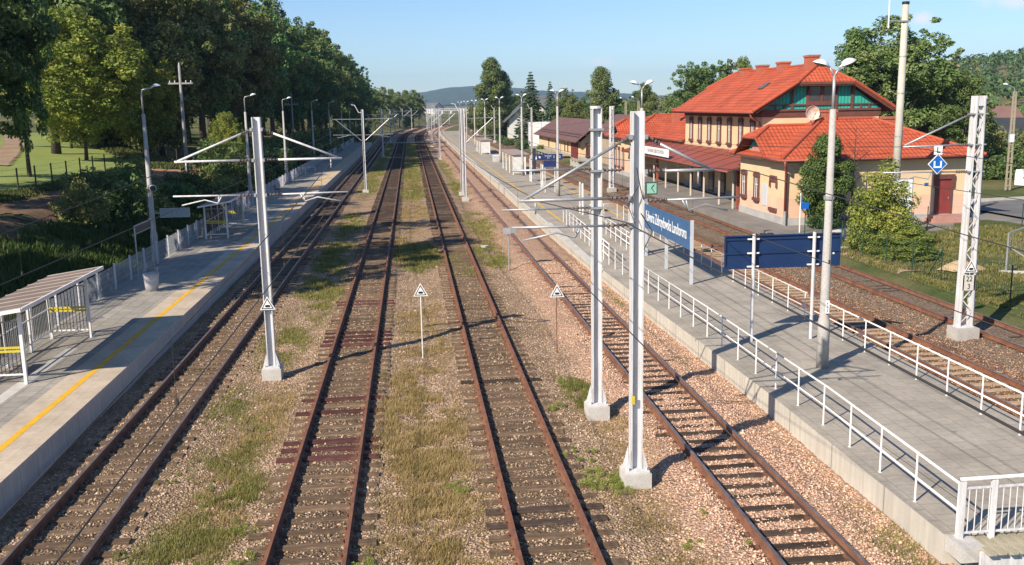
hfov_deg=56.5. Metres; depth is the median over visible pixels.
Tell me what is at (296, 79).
broadleaf tree
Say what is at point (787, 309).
overhead line
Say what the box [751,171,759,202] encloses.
window
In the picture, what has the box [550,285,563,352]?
warning sign
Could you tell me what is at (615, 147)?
window
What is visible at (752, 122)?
window
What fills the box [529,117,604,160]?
goods shed
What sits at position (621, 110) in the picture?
broadleaf tree
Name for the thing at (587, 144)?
window
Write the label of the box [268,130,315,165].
shrub
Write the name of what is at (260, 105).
broadleaf tree
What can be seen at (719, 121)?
window
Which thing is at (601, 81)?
poplar tree
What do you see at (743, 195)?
window
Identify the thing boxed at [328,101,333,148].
street lamp
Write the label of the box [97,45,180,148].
maple tree
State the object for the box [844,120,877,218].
bare tree
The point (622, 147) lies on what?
window
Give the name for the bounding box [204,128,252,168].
shrub
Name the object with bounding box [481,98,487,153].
street lamp
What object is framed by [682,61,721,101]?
broadleaf tree
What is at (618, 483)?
bright weeds
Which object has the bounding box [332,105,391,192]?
catenary mast
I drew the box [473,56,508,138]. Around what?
poplar tree
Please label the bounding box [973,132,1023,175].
shrub
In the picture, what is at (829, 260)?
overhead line
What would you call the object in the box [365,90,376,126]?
broadleaf tree
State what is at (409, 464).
dry grass
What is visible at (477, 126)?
broadleaf tree
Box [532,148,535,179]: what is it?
poster column
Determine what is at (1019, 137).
shrub
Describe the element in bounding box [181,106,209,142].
broadleaf tree
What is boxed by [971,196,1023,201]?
road kerb
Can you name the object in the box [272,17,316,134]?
broadleaf tree
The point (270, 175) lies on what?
shrub
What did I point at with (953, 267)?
soil heap
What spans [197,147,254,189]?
shrub
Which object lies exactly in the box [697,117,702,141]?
window
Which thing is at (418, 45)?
sky
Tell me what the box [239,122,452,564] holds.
railway track
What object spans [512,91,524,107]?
broadleaf tree
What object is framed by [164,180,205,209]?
shrub
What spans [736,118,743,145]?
window
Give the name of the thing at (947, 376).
railing
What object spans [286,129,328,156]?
shrub
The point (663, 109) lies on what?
shrub
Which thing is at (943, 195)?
door
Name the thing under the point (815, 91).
gable window
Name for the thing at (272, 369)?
catenary mast
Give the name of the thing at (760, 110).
railway station
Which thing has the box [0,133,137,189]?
lawn
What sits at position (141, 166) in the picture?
shrub
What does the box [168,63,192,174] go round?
utility pole
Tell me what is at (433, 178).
railway track
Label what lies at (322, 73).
broadleaf tree
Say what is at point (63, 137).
broadleaf tree
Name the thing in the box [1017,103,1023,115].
shrub
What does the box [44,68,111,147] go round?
maple tree
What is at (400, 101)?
broadleaf tree
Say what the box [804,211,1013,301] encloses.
wire fence
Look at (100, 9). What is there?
broadleaf tree
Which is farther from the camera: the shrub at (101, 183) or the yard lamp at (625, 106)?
the yard lamp at (625, 106)
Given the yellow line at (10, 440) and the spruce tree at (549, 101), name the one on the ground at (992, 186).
the spruce tree at (549, 101)
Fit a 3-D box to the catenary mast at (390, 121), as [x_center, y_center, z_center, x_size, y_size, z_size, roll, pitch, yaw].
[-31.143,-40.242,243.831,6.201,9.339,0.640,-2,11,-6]
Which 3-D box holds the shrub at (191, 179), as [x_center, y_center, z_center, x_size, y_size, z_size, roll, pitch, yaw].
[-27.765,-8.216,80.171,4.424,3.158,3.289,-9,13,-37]
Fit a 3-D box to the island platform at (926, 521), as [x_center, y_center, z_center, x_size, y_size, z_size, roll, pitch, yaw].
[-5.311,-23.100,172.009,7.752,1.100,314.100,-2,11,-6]
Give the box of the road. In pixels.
[970,200,1023,217]
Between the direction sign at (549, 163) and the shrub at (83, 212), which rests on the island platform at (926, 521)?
the direction sign at (549, 163)
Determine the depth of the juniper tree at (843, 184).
61.18 m
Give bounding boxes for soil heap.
[936,260,984,271]
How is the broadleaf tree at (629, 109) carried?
on the ground at (992, 186)
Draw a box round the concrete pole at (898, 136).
[888,0,910,178]
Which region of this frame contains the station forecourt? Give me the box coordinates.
[581,166,1023,234]
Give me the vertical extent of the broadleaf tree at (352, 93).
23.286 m
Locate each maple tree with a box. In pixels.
[0,4,151,160]
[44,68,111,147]
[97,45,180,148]
[208,111,248,163]
[735,55,753,70]
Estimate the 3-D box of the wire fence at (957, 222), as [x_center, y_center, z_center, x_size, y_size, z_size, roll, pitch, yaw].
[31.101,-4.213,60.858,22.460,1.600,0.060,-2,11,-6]
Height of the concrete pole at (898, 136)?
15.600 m
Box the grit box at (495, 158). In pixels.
[492,155,498,161]
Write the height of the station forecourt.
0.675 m
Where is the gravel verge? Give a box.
[841,251,919,272]
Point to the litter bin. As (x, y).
(151, 281)
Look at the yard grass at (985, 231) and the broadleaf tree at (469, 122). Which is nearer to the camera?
the yard grass at (985, 231)
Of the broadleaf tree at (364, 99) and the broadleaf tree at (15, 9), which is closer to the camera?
the broadleaf tree at (15, 9)
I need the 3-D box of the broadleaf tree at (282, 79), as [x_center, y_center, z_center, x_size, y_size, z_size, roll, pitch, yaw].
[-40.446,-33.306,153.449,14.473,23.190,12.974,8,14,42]
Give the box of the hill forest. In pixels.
[882,47,1023,102]
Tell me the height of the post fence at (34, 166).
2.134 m
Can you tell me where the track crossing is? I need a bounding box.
[385,141,433,143]
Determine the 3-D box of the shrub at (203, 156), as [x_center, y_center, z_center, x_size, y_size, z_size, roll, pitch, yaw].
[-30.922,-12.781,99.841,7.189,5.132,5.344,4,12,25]
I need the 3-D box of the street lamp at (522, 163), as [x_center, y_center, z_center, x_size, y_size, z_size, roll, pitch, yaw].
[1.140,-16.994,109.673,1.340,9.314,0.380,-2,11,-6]
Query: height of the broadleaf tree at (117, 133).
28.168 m
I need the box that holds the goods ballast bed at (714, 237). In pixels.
[457,126,1023,415]
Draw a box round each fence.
[0,137,353,357]
[0,153,116,191]
[127,136,177,164]
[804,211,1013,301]
[832,203,1023,229]
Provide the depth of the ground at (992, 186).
58.62 m
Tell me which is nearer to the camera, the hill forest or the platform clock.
the platform clock
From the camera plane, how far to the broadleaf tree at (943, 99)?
103.43 m
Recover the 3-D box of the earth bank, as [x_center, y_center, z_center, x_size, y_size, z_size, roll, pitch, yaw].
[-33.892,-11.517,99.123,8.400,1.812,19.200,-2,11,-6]
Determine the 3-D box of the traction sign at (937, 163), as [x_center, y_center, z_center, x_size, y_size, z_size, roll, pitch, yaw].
[14.975,-4.306,33.519,0.720,1.000,0.032,-2,11,-6]
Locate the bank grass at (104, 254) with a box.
[0,172,276,356]
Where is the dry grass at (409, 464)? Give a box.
[159,173,738,564]
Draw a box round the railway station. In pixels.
[604,55,987,226]
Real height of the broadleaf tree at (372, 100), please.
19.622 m
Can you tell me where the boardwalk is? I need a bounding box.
[945,532,1023,564]
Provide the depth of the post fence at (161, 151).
101.72 m
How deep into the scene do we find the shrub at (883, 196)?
52.39 m
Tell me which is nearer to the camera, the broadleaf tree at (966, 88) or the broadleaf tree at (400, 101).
the broadleaf tree at (966, 88)
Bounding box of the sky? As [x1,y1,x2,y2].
[1,0,1023,95]
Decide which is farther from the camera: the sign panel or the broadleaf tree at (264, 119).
the broadleaf tree at (264, 119)
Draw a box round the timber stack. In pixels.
[570,158,583,166]
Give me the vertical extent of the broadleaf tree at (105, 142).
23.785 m
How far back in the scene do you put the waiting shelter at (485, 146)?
161.01 m
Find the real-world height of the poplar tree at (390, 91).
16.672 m
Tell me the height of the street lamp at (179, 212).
9.407 m
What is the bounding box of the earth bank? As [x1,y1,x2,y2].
[150,164,200,173]
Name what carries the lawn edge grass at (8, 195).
on the ground at (992, 186)
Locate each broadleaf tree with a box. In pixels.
[0,0,59,135]
[0,0,60,176]
[1,0,126,153]
[48,4,69,141]
[82,1,155,146]
[83,5,124,146]
[104,0,204,156]
[143,0,252,154]
[174,0,249,137]
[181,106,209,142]
[207,0,286,126]
[207,115,211,132]
[216,9,265,135]
[221,0,280,146]
[241,2,302,143]
[255,0,317,137]
[262,110,279,135]
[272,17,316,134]
[274,26,308,132]
[281,16,336,131]
[296,33,341,128]
[309,29,353,134]
[313,27,340,128]
[313,40,350,129]
[323,47,361,127]
[332,50,365,126]
[343,58,368,128]
[351,60,374,124]
[355,68,371,125]
[359,77,382,125]
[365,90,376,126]
[371,94,386,130]
[378,86,394,123]
[390,91,408,127]
[404,89,423,126]
[415,93,427,125]
[464,102,476,133]
[464,106,476,136]
[471,105,489,134]
[510,95,520,113]
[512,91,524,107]
[522,101,545,121]
[549,88,578,120]
[561,95,587,118]
[576,96,591,135]
[604,88,628,117]
[624,91,650,113]
[629,82,657,115]
[664,61,713,112]
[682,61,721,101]
[833,26,885,87]
[839,13,972,128]
[911,60,961,140]
[928,69,998,143]
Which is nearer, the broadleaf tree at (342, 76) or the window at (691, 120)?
the window at (691, 120)
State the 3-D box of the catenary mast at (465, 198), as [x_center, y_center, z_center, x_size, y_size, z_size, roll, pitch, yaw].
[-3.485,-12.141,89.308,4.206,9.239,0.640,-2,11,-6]
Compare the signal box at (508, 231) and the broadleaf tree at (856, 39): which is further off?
the broadleaf tree at (856, 39)
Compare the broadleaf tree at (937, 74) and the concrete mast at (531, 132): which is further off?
the concrete mast at (531, 132)
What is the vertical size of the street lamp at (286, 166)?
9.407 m
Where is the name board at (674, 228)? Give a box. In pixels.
[644,204,693,283]
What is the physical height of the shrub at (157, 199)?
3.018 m
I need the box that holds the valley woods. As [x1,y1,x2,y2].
[467,55,984,109]
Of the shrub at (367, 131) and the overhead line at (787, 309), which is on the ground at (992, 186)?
the shrub at (367, 131)
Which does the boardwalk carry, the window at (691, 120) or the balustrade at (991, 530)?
the balustrade at (991, 530)
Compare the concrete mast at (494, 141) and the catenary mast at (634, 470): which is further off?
the concrete mast at (494, 141)
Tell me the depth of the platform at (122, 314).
34.59 m
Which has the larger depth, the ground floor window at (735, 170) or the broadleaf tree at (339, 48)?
the broadleaf tree at (339, 48)
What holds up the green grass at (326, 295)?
on the ground at (992, 186)
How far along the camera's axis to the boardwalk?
17.54 m
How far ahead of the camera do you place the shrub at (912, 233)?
50.42 m
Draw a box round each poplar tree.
[386,89,398,124]
[400,90,412,126]
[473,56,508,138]
[490,70,516,136]
[583,66,618,121]
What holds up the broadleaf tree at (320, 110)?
on the ground at (992, 186)
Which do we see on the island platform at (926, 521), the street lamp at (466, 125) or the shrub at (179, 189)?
the street lamp at (466, 125)
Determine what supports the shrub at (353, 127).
on the ground at (992, 186)
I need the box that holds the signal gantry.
[434,108,465,117]
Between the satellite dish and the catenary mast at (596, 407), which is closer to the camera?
the catenary mast at (596, 407)
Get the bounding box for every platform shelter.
[0,266,103,383]
[197,191,248,238]
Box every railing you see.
[563,209,608,258]
[602,215,629,248]
[615,248,959,536]
[623,205,689,251]
[701,244,1023,434]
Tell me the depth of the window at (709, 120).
88.20 m
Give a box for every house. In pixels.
[425,103,443,113]
[503,95,568,137]
[911,106,1023,128]
[965,117,1023,142]
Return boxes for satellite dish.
[806,106,819,123]
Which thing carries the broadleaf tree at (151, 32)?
on the ground at (992, 186)
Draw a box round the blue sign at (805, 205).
[799,193,808,232]
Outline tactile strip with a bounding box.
[0,348,76,403]
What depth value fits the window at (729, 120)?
82.61 m
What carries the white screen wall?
on the ground at (992, 186)
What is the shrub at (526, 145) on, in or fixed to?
on the ground at (992, 186)
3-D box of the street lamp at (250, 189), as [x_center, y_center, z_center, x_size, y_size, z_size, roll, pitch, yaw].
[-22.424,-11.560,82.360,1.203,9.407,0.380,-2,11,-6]
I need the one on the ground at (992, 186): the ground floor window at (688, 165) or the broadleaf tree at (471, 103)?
the broadleaf tree at (471, 103)
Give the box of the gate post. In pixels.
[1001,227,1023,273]
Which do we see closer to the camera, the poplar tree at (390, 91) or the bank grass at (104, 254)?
the bank grass at (104, 254)
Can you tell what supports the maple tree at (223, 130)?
on the ground at (992, 186)
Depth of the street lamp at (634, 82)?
50.36 m
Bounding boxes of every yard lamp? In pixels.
[620,97,626,113]
[1003,83,1016,189]
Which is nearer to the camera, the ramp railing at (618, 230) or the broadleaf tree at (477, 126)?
the ramp railing at (618, 230)
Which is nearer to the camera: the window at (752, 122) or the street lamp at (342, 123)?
the window at (752, 122)
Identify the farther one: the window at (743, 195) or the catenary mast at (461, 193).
the catenary mast at (461, 193)
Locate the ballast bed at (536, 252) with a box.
[0,124,954,564]
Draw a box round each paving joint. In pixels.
[646,277,997,527]
[669,269,1023,488]
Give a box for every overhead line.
[0,115,385,284]
[0,116,401,564]
[425,121,1023,564]
[436,114,1023,336]
[470,115,1023,199]
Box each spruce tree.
[512,71,545,142]
[541,81,555,121]
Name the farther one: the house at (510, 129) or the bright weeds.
the house at (510, 129)
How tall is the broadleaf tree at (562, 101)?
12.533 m
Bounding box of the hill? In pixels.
[0,86,668,113]
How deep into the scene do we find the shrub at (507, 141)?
212.73 m
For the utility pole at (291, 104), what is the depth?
159.38 m
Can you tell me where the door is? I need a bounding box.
[936,179,950,213]
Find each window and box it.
[585,143,589,157]
[615,147,616,167]
[617,146,619,168]
[621,147,623,169]
[688,116,693,141]
[688,165,692,185]
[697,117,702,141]
[698,167,702,188]
[706,117,711,143]
[708,171,713,191]
[715,117,721,145]
[720,172,725,194]
[726,117,731,146]
[734,170,735,195]
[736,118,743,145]
[739,169,747,198]
[749,118,755,131]
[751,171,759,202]
[809,86,831,101]
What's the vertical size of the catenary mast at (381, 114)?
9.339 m
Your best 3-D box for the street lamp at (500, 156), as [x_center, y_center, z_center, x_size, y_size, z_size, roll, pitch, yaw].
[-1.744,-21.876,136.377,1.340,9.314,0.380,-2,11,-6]
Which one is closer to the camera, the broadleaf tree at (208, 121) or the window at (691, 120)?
the window at (691, 120)
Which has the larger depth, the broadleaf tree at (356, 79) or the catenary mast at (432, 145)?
the broadleaf tree at (356, 79)
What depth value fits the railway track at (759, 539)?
23.50 m
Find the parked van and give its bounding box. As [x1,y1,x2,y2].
[1014,169,1023,185]
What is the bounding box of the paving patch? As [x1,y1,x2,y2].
[802,362,843,372]
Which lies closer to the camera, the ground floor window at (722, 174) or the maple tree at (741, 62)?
the ground floor window at (722, 174)
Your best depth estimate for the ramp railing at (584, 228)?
57.92 m
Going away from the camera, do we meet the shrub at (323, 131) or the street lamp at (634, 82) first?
the street lamp at (634, 82)
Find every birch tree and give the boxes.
[711,60,728,81]
[720,58,738,76]
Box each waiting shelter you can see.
[475,137,491,153]
[501,149,528,174]
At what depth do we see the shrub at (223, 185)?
84.92 m
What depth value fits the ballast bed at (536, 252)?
25.77 m
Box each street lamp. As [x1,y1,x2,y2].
[141,84,189,261]
[244,93,255,200]
[282,97,290,173]
[311,99,316,156]
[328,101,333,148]
[341,102,345,142]
[463,101,467,142]
[471,100,476,146]
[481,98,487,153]
[495,96,502,161]
[516,94,526,175]
[550,89,563,195]
[630,80,653,110]
[813,58,855,368]
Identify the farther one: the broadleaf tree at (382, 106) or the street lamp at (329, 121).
the broadleaf tree at (382, 106)
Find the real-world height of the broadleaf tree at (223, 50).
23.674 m
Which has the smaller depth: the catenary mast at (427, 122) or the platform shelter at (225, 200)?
the platform shelter at (225, 200)
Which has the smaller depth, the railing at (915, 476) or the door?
the railing at (915, 476)
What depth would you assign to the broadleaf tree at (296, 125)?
222.65 m
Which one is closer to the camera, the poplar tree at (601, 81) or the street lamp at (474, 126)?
the street lamp at (474, 126)
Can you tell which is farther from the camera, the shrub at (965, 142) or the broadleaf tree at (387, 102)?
the broadleaf tree at (387, 102)
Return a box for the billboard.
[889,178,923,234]
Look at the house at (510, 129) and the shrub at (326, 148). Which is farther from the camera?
the house at (510, 129)
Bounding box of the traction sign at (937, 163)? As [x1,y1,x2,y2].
[928,146,946,173]
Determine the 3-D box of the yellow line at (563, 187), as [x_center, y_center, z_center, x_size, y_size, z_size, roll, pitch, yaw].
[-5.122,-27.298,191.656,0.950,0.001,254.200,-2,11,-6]
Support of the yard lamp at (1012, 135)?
on the ground at (992, 186)
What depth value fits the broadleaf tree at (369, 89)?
283.33 m
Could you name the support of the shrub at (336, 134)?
on the ground at (992, 186)
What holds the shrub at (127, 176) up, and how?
on the ground at (992, 186)
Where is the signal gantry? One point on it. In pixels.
(448, 110)
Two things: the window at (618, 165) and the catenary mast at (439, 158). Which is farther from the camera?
the catenary mast at (439, 158)
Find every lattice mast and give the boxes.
[607,106,616,192]
[882,96,988,340]
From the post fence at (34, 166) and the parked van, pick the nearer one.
the post fence at (34, 166)
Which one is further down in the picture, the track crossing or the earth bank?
the earth bank
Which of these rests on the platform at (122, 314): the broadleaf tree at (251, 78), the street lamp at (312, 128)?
the street lamp at (312, 128)
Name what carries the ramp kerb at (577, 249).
on the island platform at (926, 521)
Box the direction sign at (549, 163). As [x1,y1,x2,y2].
[534,154,562,191]
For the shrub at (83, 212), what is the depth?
58.06 m
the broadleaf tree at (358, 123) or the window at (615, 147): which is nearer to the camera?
the window at (615, 147)
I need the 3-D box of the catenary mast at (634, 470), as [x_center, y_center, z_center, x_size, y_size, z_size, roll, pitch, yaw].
[2.550,0.609,21.344,5.081,8.750,0.620,-2,11,-6]
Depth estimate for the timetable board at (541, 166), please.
92.89 m
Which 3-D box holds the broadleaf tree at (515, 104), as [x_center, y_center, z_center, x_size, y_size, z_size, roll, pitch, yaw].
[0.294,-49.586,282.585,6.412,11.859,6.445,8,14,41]
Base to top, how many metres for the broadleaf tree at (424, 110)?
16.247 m
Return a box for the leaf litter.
[0,170,181,240]
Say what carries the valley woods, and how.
on the ground at (992, 186)
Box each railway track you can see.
[0,121,452,564]
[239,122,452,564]
[415,122,627,564]
[432,123,869,564]
[465,126,1023,418]
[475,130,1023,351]
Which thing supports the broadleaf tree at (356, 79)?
on the ground at (992, 186)
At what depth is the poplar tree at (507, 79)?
261.35 m
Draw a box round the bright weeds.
[112,371,751,564]
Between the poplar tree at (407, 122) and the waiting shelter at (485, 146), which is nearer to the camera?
the waiting shelter at (485, 146)
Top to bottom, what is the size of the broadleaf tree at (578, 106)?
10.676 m
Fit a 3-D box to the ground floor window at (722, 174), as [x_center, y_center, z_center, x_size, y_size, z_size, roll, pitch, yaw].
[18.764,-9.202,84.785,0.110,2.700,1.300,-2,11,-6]
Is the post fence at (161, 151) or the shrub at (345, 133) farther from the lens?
the shrub at (345, 133)
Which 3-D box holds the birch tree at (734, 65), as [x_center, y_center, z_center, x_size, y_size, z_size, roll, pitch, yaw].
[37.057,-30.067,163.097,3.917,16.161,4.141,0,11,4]
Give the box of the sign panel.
[724,232,840,341]
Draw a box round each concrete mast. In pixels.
[486,106,495,142]
[516,104,532,158]
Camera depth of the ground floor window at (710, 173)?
87.95 m
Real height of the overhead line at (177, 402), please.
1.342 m
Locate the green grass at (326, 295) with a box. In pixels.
[116,143,940,564]
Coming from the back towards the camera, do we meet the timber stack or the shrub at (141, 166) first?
the timber stack
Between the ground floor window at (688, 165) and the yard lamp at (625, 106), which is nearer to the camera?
the ground floor window at (688, 165)
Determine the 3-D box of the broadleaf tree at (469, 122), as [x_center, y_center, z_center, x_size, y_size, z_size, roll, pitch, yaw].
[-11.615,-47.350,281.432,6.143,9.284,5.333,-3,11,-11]
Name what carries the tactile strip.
on the platform at (122, 314)
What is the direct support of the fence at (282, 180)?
on the platform at (122, 314)
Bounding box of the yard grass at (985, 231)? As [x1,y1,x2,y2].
[585,165,1023,315]
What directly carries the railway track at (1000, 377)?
on the goods ballast bed at (714, 237)
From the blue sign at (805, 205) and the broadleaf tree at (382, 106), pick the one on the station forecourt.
the blue sign at (805, 205)
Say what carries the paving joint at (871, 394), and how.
on the island platform at (926, 521)
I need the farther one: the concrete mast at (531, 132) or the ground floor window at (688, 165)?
the concrete mast at (531, 132)
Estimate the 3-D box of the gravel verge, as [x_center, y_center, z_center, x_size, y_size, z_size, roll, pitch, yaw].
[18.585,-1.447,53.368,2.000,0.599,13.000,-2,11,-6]
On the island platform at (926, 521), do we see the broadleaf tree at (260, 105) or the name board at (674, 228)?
the name board at (674, 228)
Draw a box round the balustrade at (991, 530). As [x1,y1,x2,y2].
[956,473,1023,538]
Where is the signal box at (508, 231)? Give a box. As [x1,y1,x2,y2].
[503,228,515,269]
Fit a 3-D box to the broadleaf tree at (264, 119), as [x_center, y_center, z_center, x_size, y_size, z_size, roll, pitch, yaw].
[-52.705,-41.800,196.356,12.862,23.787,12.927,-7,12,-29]
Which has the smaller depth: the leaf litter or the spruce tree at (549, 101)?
the leaf litter
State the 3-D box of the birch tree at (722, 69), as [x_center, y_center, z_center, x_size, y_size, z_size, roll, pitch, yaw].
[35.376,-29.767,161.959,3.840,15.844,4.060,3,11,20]
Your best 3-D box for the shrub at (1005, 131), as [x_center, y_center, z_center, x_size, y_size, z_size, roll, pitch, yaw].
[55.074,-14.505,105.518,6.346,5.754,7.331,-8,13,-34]
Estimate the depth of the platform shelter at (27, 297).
31.60 m
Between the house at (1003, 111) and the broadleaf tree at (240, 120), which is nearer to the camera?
the house at (1003, 111)
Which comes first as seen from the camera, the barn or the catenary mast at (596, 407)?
the catenary mast at (596, 407)
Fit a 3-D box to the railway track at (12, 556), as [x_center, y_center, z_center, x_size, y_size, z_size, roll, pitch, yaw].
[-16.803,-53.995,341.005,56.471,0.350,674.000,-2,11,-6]
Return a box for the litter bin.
[142,268,158,291]
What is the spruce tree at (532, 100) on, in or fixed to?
on the ground at (992, 186)
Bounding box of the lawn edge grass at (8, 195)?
[0,137,192,204]
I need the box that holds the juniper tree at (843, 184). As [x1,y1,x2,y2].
[795,133,858,228]
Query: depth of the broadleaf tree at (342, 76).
211.46 m
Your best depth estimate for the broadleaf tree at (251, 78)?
134.62 m
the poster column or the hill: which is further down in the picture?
the poster column
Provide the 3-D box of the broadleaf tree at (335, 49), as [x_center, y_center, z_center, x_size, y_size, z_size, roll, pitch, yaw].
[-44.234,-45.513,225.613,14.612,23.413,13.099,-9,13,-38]
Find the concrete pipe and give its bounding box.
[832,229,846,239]
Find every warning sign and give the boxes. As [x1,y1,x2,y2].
[413,283,427,357]
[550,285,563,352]
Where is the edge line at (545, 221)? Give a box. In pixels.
[440,133,547,222]
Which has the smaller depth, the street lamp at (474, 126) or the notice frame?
the notice frame
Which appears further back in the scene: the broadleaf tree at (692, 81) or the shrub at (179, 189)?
the broadleaf tree at (692, 81)
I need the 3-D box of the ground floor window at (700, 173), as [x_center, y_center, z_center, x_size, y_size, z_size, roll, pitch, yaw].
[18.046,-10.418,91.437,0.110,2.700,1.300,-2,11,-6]
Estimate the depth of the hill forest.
572.89 m
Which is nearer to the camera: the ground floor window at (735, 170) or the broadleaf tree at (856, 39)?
the ground floor window at (735, 170)
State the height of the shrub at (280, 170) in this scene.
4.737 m
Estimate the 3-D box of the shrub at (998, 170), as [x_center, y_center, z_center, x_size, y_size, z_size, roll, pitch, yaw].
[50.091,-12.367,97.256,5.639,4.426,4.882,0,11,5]
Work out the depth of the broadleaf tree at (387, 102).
417.64 m
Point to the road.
(1013, 207)
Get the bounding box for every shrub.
[48,176,111,224]
[58,165,120,199]
[84,177,147,220]
[103,152,156,182]
[108,166,158,199]
[130,178,176,216]
[159,167,206,194]
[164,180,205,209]
[190,137,246,174]
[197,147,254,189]
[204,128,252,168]
[206,176,238,194]
[243,150,275,183]
[262,134,297,165]
[263,144,296,175]
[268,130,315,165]
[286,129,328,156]
[297,129,334,157]
[306,124,342,152]
[321,126,345,146]
[330,126,351,142]
[338,122,357,142]
[345,125,369,141]
[358,124,372,139]
[502,138,514,145]
[515,141,530,149]
[636,104,671,116]
[843,156,923,250]
[864,221,940,261]
[960,128,992,169]
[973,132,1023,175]
[973,140,1023,179]
[987,126,1023,165]
[1015,130,1023,144]
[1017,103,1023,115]
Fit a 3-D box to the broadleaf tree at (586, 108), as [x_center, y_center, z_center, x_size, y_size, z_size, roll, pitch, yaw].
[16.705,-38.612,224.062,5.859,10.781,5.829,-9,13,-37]
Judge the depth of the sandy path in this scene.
105.75 m
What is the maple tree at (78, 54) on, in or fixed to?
on the lawn at (40, 154)
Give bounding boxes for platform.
[0,142,371,517]
[440,131,1023,564]
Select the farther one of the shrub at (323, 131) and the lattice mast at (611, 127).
the shrub at (323, 131)
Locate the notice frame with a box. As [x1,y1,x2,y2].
[133,219,155,280]
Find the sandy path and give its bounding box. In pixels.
[0,127,23,164]
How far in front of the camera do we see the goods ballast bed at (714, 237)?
39.53 m
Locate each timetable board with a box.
[529,159,531,181]
[540,164,542,186]
[579,182,582,214]
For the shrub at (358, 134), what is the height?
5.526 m
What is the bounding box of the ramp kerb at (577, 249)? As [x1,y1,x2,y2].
[545,223,603,269]
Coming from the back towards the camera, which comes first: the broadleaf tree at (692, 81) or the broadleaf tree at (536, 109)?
the broadleaf tree at (536, 109)
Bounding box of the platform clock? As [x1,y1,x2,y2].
[644,182,657,194]
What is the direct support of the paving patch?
on the island platform at (926, 521)
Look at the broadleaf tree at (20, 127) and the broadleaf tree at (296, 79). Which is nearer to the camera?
the broadleaf tree at (20, 127)
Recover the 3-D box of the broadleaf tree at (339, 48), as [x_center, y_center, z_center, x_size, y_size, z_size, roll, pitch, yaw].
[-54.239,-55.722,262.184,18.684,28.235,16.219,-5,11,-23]
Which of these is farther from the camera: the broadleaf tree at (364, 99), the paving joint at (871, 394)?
the broadleaf tree at (364, 99)
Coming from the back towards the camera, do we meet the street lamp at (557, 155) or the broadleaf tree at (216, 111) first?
the broadleaf tree at (216, 111)
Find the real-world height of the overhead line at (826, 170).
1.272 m
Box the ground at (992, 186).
[0,62,1023,338]
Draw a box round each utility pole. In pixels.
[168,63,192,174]
[285,94,297,135]
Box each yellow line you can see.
[0,143,366,451]
[443,132,561,220]
[468,138,622,217]
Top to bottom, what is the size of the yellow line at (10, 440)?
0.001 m
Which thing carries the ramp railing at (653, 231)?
on the island platform at (926, 521)
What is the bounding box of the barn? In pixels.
[602,114,629,164]
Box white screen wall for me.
[528,122,549,145]
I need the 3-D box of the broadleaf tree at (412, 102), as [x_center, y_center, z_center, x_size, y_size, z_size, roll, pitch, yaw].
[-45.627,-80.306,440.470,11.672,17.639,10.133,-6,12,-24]
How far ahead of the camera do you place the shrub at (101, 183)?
64.21 m
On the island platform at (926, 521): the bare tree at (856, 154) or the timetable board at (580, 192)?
the timetable board at (580, 192)
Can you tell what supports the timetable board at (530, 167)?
on the island platform at (926, 521)
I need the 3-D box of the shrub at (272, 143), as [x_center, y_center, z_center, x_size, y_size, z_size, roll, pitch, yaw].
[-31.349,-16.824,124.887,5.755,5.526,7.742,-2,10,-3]
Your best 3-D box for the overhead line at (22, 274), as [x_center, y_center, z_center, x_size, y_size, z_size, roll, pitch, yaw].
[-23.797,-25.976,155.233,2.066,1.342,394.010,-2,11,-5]
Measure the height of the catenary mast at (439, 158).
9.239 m
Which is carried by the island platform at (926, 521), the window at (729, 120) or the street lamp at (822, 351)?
the street lamp at (822, 351)
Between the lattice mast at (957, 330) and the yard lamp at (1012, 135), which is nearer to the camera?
the lattice mast at (957, 330)
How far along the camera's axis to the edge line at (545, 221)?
90.48 m
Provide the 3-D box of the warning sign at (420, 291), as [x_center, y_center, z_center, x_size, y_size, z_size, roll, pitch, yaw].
[-3.171,1.373,33.427,0.520,2.764,0.069,-2,11,-6]
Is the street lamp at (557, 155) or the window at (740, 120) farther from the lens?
the street lamp at (557, 155)
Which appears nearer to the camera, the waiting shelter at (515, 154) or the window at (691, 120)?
the window at (691, 120)
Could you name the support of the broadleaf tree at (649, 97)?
on the ground at (992, 186)
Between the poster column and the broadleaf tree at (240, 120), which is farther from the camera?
the broadleaf tree at (240, 120)
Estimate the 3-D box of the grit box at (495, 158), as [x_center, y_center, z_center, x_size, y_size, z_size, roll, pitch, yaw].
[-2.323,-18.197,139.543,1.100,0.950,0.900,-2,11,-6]
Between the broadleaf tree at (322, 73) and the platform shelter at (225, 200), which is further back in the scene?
the broadleaf tree at (322, 73)
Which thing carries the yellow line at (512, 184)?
on the island platform at (926, 521)
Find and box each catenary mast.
[173,117,347,380]
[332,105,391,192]
[369,106,395,156]
[379,108,400,141]
[424,107,436,139]
[426,106,442,146]
[434,107,456,159]
[451,103,495,200]
[459,109,463,195]
[501,106,621,420]
[511,111,738,489]
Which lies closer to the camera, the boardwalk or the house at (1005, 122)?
the boardwalk

